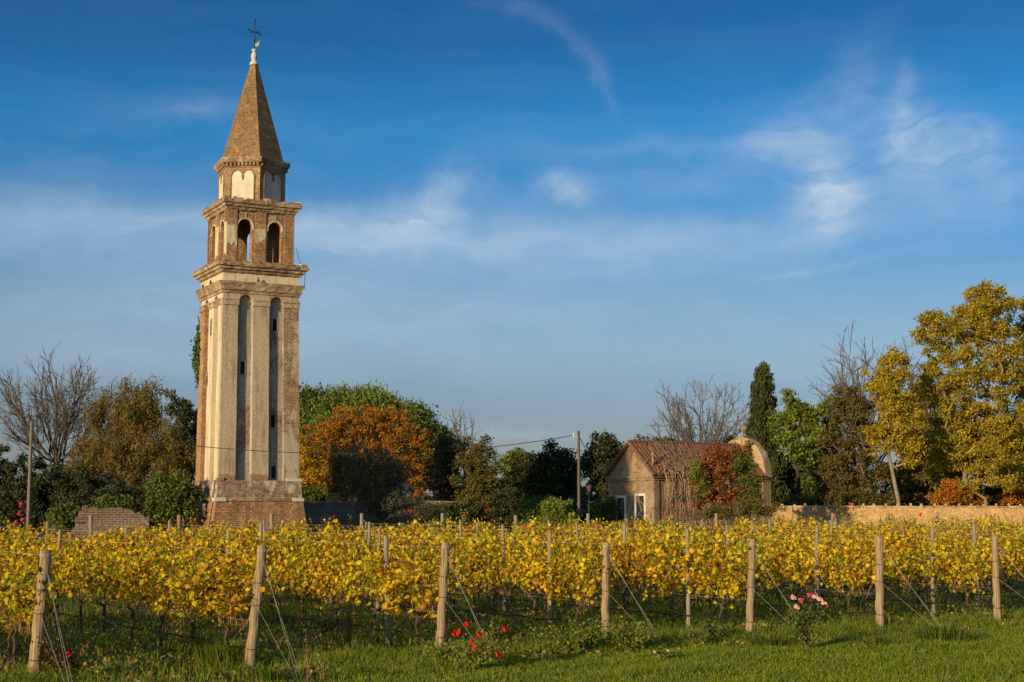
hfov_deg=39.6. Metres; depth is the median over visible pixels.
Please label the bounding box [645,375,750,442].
bare tree
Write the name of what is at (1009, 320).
yellow tree
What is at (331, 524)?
rose bush
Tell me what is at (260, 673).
grass tussock
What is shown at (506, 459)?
leafy tree
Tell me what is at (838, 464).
leafy tree
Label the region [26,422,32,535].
utility pole
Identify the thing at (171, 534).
grapevine
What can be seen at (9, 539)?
grapevine
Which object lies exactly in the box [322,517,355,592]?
grapevine
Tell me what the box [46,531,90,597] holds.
grapevine
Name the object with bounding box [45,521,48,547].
vine post
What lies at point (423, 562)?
grapevine
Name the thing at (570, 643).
weed
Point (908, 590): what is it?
drip hose
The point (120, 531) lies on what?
grapevine
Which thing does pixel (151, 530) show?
grapevine
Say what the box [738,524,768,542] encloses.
grapevine
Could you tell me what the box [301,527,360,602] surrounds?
grapevine
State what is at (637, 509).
window
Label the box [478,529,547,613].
grapevine
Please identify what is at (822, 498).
shrub
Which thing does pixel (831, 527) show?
vine post
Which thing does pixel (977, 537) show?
grapevine
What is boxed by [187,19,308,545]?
bell tower
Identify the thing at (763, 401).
cypress
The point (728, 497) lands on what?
russet bush
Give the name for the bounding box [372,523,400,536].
grapevine
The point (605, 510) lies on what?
shrub
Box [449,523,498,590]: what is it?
grapevine
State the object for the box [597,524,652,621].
grapevine
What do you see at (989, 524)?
grapevine
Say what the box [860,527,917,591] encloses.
grapevine
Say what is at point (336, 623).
drip hose
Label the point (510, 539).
grapevine
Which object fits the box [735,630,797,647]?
grass tussock
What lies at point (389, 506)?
bramble heap
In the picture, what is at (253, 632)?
end post
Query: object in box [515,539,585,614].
grapevine
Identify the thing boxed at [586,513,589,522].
vine post
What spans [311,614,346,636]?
weed
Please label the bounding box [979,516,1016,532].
grapevine
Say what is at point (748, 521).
grapevine
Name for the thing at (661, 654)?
weed
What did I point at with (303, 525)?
grapevine
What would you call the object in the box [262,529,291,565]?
grapevine
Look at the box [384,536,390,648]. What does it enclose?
vine post
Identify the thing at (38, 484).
shrub
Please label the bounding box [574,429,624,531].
leafy tree
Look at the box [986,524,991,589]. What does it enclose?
vine post
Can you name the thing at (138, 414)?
tamarisk tree
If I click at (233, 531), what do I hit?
grapevine
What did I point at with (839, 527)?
grapevine
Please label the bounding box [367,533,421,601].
grapevine
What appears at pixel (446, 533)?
grapevine
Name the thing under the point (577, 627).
weed
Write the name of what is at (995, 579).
end post
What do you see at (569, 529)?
grapevine
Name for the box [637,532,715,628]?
grapevine
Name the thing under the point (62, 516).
shrub
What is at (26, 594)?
grapevine
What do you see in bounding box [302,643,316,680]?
sapling
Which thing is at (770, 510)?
shrub
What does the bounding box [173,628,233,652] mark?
grass tussock
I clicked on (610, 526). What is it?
grapevine
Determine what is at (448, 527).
grapevine
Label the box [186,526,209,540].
grapevine
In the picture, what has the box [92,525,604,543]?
trellis wire
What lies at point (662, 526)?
grapevine
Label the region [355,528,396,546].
grapevine
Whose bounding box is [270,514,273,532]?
vine post
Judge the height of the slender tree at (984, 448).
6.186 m
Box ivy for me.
[189,311,200,389]
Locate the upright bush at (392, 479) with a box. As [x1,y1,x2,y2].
[338,439,416,502]
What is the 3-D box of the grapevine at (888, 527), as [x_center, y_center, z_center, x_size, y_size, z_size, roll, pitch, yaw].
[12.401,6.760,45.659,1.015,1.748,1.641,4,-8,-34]
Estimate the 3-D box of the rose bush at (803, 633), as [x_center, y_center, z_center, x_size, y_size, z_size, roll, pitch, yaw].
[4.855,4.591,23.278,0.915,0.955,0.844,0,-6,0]
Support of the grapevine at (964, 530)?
on the ground at (349, 680)
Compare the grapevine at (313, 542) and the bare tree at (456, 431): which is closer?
the grapevine at (313, 542)
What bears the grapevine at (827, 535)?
on the ground at (349, 680)
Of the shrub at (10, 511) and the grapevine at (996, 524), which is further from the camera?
the shrub at (10, 511)
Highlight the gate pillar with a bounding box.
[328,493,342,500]
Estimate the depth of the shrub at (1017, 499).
83.27 m
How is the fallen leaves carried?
on the ground at (349, 680)
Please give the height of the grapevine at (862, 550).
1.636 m
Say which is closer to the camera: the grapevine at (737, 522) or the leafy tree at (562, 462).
the grapevine at (737, 522)
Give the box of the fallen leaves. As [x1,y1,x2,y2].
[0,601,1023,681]
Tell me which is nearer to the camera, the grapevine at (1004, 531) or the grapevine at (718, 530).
the grapevine at (1004, 531)
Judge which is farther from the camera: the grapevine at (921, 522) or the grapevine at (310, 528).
the grapevine at (921, 522)
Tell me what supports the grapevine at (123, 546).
on the ground at (349, 680)
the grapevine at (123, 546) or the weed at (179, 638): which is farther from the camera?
the grapevine at (123, 546)
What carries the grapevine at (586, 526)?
on the ground at (349, 680)
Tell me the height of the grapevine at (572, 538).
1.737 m
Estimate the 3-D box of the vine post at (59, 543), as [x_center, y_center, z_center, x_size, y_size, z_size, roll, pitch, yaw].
[-8.750,4.623,27.361,0.134,1.951,0.093,0,-6,0]
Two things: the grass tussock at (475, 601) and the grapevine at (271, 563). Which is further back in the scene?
the grass tussock at (475, 601)
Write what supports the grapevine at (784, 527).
on the ground at (349, 680)
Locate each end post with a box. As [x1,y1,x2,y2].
[28,550,71,681]
[244,545,301,679]
[435,542,496,661]
[601,542,666,648]
[745,540,815,643]
[875,536,941,629]
[991,535,1023,621]
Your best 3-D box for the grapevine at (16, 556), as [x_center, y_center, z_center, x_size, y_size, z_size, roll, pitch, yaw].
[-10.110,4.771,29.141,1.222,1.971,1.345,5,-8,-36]
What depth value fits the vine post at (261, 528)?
35.16 m
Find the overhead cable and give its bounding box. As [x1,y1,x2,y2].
[33,425,572,453]
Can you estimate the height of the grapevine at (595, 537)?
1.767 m
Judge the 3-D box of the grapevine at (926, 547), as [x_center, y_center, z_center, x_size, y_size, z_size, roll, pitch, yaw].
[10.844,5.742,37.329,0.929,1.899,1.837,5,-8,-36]
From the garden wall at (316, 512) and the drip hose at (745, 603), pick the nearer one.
the drip hose at (745, 603)
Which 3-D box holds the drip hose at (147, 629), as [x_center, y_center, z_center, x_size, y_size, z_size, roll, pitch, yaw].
[-8.154,5.061,26.271,0.021,0.074,14.802,5,-8,-35]
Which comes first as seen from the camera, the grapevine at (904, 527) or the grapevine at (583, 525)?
the grapevine at (904, 527)
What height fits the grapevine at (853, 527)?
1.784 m
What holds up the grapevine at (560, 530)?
on the ground at (349, 680)
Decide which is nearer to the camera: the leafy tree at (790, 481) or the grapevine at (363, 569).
the grapevine at (363, 569)
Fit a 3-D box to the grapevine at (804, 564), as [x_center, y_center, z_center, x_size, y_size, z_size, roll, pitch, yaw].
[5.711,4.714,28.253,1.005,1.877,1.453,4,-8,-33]
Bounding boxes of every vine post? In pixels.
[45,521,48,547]
[52,530,61,629]
[89,515,92,535]
[124,527,127,605]
[167,520,170,545]
[177,515,180,540]
[226,531,230,620]
[259,523,262,538]
[263,521,265,584]
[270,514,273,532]
[360,513,363,533]
[365,522,367,572]
[366,522,370,597]
[375,528,380,615]
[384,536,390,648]
[440,513,443,529]
[459,520,462,579]
[474,523,478,594]
[501,525,506,613]
[514,515,516,529]
[547,530,551,636]
[575,522,577,548]
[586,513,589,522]
[623,524,626,604]
[652,512,654,525]
[685,529,690,628]
[714,513,717,527]
[726,525,730,601]
[815,527,818,620]
[830,520,832,534]
[900,522,905,592]
[930,528,935,615]
[972,524,979,607]
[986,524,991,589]
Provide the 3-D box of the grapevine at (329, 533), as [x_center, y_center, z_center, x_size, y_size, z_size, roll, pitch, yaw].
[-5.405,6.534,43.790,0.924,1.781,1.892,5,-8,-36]
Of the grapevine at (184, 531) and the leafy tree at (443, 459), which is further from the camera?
the leafy tree at (443, 459)
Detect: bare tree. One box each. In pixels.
[0,341,136,536]
[446,407,488,476]
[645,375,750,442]
[804,320,944,507]
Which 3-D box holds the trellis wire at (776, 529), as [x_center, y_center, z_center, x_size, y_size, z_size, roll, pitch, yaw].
[4.512,5.353,40.881,0.005,0.028,24.000,5,-8,-35]
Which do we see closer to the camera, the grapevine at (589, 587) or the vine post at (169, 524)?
the grapevine at (589, 587)
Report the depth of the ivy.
73.88 m
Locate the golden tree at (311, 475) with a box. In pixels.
[299,434,331,493]
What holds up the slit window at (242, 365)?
in the bell tower
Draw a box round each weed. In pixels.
[172,619,194,654]
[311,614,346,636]
[341,604,354,647]
[415,634,474,664]
[478,613,513,638]
[522,618,604,653]
[565,616,611,647]
[600,615,657,651]
[650,645,677,659]
[687,629,710,647]
[698,618,730,643]
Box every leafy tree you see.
[155,389,197,532]
[418,434,471,502]
[496,447,526,474]
[497,450,551,504]
[525,438,582,524]
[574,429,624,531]
[634,434,680,440]
[721,433,737,442]
[764,388,833,507]
[783,450,852,505]
[791,396,861,505]
[809,384,896,507]
[865,379,1023,507]
[886,362,963,507]
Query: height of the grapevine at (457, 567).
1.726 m
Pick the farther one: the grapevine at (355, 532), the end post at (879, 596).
the grapevine at (355, 532)
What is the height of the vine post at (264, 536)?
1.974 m
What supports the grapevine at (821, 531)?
on the ground at (349, 680)
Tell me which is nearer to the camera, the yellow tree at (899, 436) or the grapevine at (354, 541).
the grapevine at (354, 541)
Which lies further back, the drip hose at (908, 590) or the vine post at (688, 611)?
the drip hose at (908, 590)
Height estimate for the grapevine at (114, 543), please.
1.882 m
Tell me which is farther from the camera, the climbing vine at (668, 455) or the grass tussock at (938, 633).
the climbing vine at (668, 455)
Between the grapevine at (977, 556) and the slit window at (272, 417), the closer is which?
the grapevine at (977, 556)
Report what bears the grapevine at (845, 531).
on the ground at (349, 680)
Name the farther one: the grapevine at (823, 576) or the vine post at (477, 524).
the vine post at (477, 524)
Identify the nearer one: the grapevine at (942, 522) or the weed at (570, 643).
the weed at (570, 643)
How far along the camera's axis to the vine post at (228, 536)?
28.56 m
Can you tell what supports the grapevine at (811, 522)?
on the ground at (349, 680)
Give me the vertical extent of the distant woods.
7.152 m
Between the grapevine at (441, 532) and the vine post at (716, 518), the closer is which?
the grapevine at (441, 532)
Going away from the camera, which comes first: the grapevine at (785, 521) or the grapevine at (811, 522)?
the grapevine at (811, 522)
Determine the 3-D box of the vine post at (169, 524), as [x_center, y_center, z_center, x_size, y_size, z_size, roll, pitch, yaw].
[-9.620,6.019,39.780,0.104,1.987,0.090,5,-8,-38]
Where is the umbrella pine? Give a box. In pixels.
[299,379,462,500]
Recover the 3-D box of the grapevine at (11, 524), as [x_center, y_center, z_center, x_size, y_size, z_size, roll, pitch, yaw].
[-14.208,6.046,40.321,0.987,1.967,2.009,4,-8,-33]
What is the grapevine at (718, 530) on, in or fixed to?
on the ground at (349, 680)
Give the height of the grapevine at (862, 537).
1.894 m
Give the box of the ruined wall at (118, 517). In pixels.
[68,505,148,550]
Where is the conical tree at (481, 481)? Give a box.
[447,433,514,522]
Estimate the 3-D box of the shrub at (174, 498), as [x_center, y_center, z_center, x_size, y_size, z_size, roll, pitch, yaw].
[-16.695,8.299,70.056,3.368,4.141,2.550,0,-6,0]
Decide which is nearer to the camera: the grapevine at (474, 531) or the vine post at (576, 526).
the grapevine at (474, 531)
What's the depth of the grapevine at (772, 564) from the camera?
29.15 m
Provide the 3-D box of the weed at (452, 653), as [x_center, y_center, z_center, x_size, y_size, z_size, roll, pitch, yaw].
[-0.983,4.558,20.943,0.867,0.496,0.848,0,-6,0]
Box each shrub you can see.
[0,443,24,505]
[0,453,74,536]
[0,487,45,538]
[45,501,81,534]
[48,463,119,531]
[87,476,154,526]
[93,493,139,512]
[137,469,207,529]
[301,482,345,500]
[414,483,461,502]
[425,498,480,532]
[475,486,538,532]
[516,494,563,529]
[536,495,579,526]
[586,493,618,526]
[696,498,787,523]
[787,486,901,507]
[874,480,936,507]
[925,476,989,505]
[995,482,1023,505]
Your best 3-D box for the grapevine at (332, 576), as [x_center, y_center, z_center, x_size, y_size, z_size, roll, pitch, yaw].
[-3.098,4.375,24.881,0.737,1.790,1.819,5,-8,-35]
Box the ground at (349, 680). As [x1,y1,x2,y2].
[0,504,1023,681]
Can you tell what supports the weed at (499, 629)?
on the ground at (349, 680)
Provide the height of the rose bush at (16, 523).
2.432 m
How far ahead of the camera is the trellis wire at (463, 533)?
32.53 m
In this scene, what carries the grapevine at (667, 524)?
on the ground at (349, 680)
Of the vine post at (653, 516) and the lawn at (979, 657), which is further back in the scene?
the vine post at (653, 516)
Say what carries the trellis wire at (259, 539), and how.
attached to the vine post at (126, 529)
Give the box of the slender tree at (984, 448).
[956,437,1016,505]
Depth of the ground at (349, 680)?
28.35 m
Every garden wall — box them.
[303,501,455,537]
[771,503,1023,527]
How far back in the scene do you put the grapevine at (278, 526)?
46.97 m
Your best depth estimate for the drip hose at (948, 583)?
36.33 m
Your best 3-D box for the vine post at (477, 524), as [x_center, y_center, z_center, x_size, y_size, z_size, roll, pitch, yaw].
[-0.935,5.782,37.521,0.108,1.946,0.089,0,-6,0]
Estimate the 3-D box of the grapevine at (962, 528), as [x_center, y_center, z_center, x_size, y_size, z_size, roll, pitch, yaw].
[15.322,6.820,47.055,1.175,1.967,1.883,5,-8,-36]
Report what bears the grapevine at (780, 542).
on the ground at (349, 680)
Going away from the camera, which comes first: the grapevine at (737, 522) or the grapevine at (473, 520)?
the grapevine at (737, 522)
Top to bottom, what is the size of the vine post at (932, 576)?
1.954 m
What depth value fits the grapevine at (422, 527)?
45.69 m
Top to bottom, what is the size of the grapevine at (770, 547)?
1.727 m
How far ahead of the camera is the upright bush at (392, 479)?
79.80 m
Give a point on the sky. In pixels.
(528, 218)
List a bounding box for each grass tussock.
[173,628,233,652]
[174,636,275,671]
[229,660,300,681]
[448,593,508,611]
[500,590,536,606]
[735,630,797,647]
[828,632,908,648]
[895,619,979,641]
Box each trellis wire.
[8,527,435,546]
[13,536,251,550]
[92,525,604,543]
[199,525,741,542]
[337,525,876,540]
[373,523,985,537]
[445,522,963,533]
[550,522,999,530]
[696,521,1023,526]
[717,520,1019,524]
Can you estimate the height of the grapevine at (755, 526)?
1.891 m
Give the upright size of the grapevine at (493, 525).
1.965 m
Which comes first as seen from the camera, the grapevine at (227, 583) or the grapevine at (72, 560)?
the grapevine at (227, 583)
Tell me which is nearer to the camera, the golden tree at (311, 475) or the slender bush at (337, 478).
the slender bush at (337, 478)
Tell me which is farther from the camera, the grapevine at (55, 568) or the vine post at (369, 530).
the vine post at (369, 530)
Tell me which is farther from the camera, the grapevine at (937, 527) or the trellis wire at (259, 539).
the grapevine at (937, 527)
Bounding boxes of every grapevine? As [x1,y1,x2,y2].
[0,519,24,539]
[0,526,28,580]
[0,534,24,625]
[0,559,66,671]
[2,527,50,614]
[5,524,37,588]
[11,531,63,588]
[27,546,100,628]
[30,522,75,553]
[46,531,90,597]
[51,531,112,633]
[71,547,154,635]
[76,533,107,552]
[78,531,123,600]
[91,524,116,549]
[99,527,138,606]
[99,551,166,643]
[109,526,133,552]
[115,523,171,607]
[116,535,192,650]
[123,526,156,546]
[136,533,182,600]
[138,523,167,550]
[152,524,183,551]
[154,544,238,659]
[163,528,207,608]
[165,525,196,549]
[172,551,284,648]
[182,528,211,552]
[182,529,247,621]
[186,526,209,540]
[194,526,224,554]
[199,521,237,550]
[213,527,245,569]
[216,525,249,549]
[218,528,276,620]
[235,519,275,545]
[237,533,275,575]
[238,531,305,630]
[253,526,301,603]
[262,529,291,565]
[265,520,297,545]
[267,524,335,635]
[275,519,313,588]
[278,526,338,592]
[288,518,310,536]
[294,522,323,541]
[297,530,328,591]
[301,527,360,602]
[302,541,367,641]
[318,525,349,544]
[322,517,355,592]
[330,530,412,641]
[331,520,375,545]
[334,534,376,595]
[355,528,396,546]
[364,522,409,564]
[365,539,462,649]
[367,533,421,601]
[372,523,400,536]
[375,528,412,563]
[388,520,439,598]
[393,537,456,619]
[401,521,446,559]
[404,534,474,602]
[408,518,438,536]
[418,540,495,624]
[425,526,466,577]
[433,517,466,537]
[445,521,488,555]
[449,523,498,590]
[455,531,528,623]
[457,518,481,536]
[457,526,500,597]
[475,517,508,536]
[475,527,521,594]
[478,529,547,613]
[479,524,513,549]
[499,531,564,633]
[505,525,542,545]
[507,520,559,597]
[511,519,544,540]
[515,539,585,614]
[525,529,571,585]
[528,515,552,536]
[534,543,609,622]
[537,534,588,598]
[543,518,581,543]
[545,513,585,534]
[547,530,618,617]
[556,538,615,601]
[557,529,600,571]
[567,519,602,537]
[572,518,600,539]
[575,528,622,570]
[582,522,621,550]
[589,518,629,540]
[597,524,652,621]
[607,532,654,605]
[609,520,663,594]
[611,517,659,551]
[625,517,656,530]
[626,514,650,543]
[632,531,697,606]
[637,527,684,592]
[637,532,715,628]
[643,519,684,541]
[647,522,694,546]
[652,516,674,533]
[671,525,722,595]
[673,523,702,536]
[675,527,734,608]
[679,524,724,584]
[680,533,754,623]
[701,523,749,579]
[708,525,763,596]
[719,519,749,558]
[720,528,797,597]
[721,518,763,564]
[733,514,762,526]
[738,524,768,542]
[739,517,764,532]
[739,529,792,590]
[743,520,780,572]
[743,527,798,600]
[748,512,792,534]
[763,531,831,619]
[765,522,801,535]
[765,528,803,584]
[769,515,807,527]
[775,521,807,595]
[778,537,846,607]
[784,521,798,532]
[786,516,817,534]
[786,521,816,540]
[792,517,833,536]
[792,524,844,587]
[800,528,859,595]
[804,522,852,574]
[810,534,891,622]
[814,539,901,609]
[819,526,869,589]
[820,521,854,569]
[826,522,859,537]
[833,520,875,530]
[840,521,883,577]
[842,521,884,543]
[848,526,902,579]
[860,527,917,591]
[869,512,901,529]
[871,536,958,615]
[878,524,908,561]
[879,523,941,600]
[880,517,921,537]
[880,518,910,584]
[893,525,954,594]
[900,515,936,527]
[907,527,950,558]
[909,519,960,577]
[918,525,957,571]
[920,520,951,531]
[924,532,989,618]
[928,515,958,528]
[928,540,1014,604]
[930,527,986,588]
[934,527,991,596]
[944,517,975,530]
[950,517,991,539]
[951,519,980,533]
[956,515,985,546]
[971,527,1023,590]
[972,524,1023,599]
[977,533,1023,604]
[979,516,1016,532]
[980,515,1016,578]
[984,519,1023,576]
[985,514,1009,526]
[1015,523,1023,546]
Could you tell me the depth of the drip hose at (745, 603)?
28.95 m
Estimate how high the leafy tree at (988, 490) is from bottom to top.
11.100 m
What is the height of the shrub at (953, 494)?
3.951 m
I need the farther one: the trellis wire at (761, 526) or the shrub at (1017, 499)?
the shrub at (1017, 499)
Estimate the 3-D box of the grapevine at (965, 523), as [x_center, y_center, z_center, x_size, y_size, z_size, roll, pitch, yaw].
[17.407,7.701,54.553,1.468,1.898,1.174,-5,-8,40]
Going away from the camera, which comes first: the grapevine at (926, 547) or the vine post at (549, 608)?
the vine post at (549, 608)
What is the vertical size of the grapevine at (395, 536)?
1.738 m
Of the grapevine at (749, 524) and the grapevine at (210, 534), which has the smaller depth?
the grapevine at (210, 534)
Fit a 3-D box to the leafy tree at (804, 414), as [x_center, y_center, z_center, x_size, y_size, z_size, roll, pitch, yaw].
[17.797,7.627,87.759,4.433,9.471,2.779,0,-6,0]
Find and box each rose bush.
[3,502,31,588]
[31,633,100,680]
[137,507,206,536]
[309,514,352,535]
[448,622,507,670]
[457,508,487,526]
[651,505,693,528]
[783,593,834,647]
[823,502,863,528]
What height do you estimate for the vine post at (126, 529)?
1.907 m
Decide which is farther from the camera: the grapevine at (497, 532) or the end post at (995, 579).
the grapevine at (497, 532)
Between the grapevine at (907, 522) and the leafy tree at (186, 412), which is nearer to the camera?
the grapevine at (907, 522)
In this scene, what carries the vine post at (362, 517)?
on the ground at (349, 680)
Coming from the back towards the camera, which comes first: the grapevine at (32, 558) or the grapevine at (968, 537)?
the grapevine at (968, 537)
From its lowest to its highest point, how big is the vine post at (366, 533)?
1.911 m
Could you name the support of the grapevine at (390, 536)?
on the ground at (349, 680)
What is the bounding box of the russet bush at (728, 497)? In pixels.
[688,441,754,525]
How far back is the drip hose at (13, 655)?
19.35 m
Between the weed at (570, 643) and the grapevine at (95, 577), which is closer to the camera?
the weed at (570, 643)
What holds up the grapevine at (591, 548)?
on the ground at (349, 680)
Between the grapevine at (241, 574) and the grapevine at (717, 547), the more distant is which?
the grapevine at (717, 547)
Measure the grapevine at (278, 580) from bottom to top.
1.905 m
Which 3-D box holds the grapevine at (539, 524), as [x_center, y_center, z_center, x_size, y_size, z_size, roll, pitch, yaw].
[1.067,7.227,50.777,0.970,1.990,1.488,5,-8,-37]
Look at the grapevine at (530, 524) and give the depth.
46.38 m
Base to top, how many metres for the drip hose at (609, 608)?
0.074 m
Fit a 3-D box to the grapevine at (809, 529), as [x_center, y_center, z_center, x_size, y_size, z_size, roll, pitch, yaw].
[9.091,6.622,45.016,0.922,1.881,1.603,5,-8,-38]
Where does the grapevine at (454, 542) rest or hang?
on the ground at (349, 680)
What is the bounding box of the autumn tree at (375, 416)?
[299,403,437,500]
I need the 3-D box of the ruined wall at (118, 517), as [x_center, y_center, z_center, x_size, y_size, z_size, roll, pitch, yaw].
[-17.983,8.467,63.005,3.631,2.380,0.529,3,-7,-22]
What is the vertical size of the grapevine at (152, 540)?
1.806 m
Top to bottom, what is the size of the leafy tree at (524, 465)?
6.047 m
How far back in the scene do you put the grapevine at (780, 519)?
54.17 m
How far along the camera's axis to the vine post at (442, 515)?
50.50 m
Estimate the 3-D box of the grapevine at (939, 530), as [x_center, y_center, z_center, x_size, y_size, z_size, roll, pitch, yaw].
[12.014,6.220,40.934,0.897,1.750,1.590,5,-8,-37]
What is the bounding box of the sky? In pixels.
[0,0,1023,503]
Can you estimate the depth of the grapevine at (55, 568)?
26.95 m
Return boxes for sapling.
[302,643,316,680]
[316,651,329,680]
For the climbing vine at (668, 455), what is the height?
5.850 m
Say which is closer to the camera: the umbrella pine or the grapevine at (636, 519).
the grapevine at (636, 519)
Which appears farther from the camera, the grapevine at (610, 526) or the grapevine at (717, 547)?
the grapevine at (610, 526)
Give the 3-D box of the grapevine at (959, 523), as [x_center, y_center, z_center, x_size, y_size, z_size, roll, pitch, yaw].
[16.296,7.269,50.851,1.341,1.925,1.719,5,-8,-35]
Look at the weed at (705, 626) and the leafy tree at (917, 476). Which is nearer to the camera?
the weed at (705, 626)
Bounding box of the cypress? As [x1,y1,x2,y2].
[744,361,790,505]
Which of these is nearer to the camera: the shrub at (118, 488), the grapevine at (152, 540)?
the grapevine at (152, 540)
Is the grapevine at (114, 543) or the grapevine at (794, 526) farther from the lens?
the grapevine at (794, 526)
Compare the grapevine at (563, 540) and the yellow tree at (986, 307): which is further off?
the yellow tree at (986, 307)
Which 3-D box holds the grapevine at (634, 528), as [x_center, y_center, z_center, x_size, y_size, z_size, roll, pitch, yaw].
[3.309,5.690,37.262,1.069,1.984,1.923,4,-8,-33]
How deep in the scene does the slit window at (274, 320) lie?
72.08 m
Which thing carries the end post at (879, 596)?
on the ground at (349, 680)
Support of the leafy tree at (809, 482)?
on the ground at (349, 680)
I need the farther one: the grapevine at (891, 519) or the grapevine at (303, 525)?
the grapevine at (891, 519)
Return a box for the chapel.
[603,422,771,532]
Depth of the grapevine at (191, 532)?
37.99 m
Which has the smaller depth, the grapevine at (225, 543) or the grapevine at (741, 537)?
the grapevine at (741, 537)
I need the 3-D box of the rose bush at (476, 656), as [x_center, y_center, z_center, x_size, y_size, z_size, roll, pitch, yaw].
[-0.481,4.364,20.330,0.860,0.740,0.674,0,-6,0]
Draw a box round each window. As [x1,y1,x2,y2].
[239,360,245,374]
[269,413,275,428]
[270,464,276,479]
[271,317,277,332]
[615,495,626,527]
[634,493,646,528]
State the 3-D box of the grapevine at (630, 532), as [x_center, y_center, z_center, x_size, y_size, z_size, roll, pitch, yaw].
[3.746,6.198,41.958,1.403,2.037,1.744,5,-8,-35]
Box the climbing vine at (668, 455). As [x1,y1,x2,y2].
[610,439,736,530]
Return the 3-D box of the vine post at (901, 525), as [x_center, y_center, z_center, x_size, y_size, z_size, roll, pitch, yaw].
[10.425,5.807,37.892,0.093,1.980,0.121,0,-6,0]
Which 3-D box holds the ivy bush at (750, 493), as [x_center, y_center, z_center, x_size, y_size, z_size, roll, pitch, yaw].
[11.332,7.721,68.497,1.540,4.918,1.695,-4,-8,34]
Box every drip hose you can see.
[0,650,27,657]
[2,602,243,646]
[23,578,434,635]
[264,576,744,620]
[265,588,600,623]
[330,571,875,613]
[406,567,993,606]
[615,572,1023,597]
[759,573,1023,588]
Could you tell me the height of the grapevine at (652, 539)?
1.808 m
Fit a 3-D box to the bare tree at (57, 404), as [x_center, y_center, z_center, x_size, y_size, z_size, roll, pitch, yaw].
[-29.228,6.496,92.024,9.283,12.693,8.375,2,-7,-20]
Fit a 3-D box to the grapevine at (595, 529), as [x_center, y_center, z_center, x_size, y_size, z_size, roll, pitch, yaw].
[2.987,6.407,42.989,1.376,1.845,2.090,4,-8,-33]
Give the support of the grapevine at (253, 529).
on the ground at (349, 680)
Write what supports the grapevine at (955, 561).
on the ground at (349, 680)
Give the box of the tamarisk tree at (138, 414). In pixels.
[62,373,196,494]
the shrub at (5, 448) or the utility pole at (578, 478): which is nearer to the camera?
the utility pole at (578, 478)
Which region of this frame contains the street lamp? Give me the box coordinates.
[586,481,591,512]
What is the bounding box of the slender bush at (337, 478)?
[322,442,349,500]
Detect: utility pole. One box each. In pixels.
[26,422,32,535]
[573,431,593,527]
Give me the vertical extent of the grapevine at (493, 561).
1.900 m
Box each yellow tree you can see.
[855,344,930,507]
[906,279,1023,507]
[997,295,1023,485]
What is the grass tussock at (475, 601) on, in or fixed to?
on the ground at (349, 680)
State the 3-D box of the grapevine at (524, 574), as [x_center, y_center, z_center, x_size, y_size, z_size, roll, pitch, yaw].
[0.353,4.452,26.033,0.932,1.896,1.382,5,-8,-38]
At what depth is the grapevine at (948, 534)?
36.48 m
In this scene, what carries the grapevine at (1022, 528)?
on the ground at (349, 680)
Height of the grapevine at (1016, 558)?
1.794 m
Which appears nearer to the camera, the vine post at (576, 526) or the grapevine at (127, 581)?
the grapevine at (127, 581)
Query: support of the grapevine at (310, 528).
on the ground at (349, 680)
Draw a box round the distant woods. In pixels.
[0,460,1023,529]
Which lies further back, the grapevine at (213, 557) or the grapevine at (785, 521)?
the grapevine at (785, 521)
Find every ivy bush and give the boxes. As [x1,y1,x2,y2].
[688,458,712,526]
[728,450,765,523]
[743,440,755,488]
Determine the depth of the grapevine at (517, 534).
41.45 m
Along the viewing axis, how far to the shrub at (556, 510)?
61.34 m
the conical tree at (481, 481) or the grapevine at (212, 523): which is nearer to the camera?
the grapevine at (212, 523)
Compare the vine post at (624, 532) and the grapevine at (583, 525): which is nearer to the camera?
the vine post at (624, 532)
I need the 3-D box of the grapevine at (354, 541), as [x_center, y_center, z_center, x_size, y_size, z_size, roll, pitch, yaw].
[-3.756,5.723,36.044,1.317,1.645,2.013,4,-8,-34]
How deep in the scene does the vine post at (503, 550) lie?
31.07 m
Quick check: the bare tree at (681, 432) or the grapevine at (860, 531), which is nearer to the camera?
the grapevine at (860, 531)
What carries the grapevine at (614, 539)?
on the ground at (349, 680)
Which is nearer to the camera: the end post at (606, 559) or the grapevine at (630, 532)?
the end post at (606, 559)
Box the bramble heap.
[355,487,443,528]
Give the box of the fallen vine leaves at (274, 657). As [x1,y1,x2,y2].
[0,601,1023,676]
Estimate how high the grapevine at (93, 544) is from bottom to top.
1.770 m
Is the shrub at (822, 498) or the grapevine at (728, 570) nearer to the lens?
the grapevine at (728, 570)
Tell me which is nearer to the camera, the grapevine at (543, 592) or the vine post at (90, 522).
the grapevine at (543, 592)
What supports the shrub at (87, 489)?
on the ground at (349, 680)
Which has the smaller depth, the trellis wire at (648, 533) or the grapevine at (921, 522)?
the trellis wire at (648, 533)
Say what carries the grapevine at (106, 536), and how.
on the ground at (349, 680)
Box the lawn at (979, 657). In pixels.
[0,607,1023,681]
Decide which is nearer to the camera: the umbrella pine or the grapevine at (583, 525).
the grapevine at (583, 525)

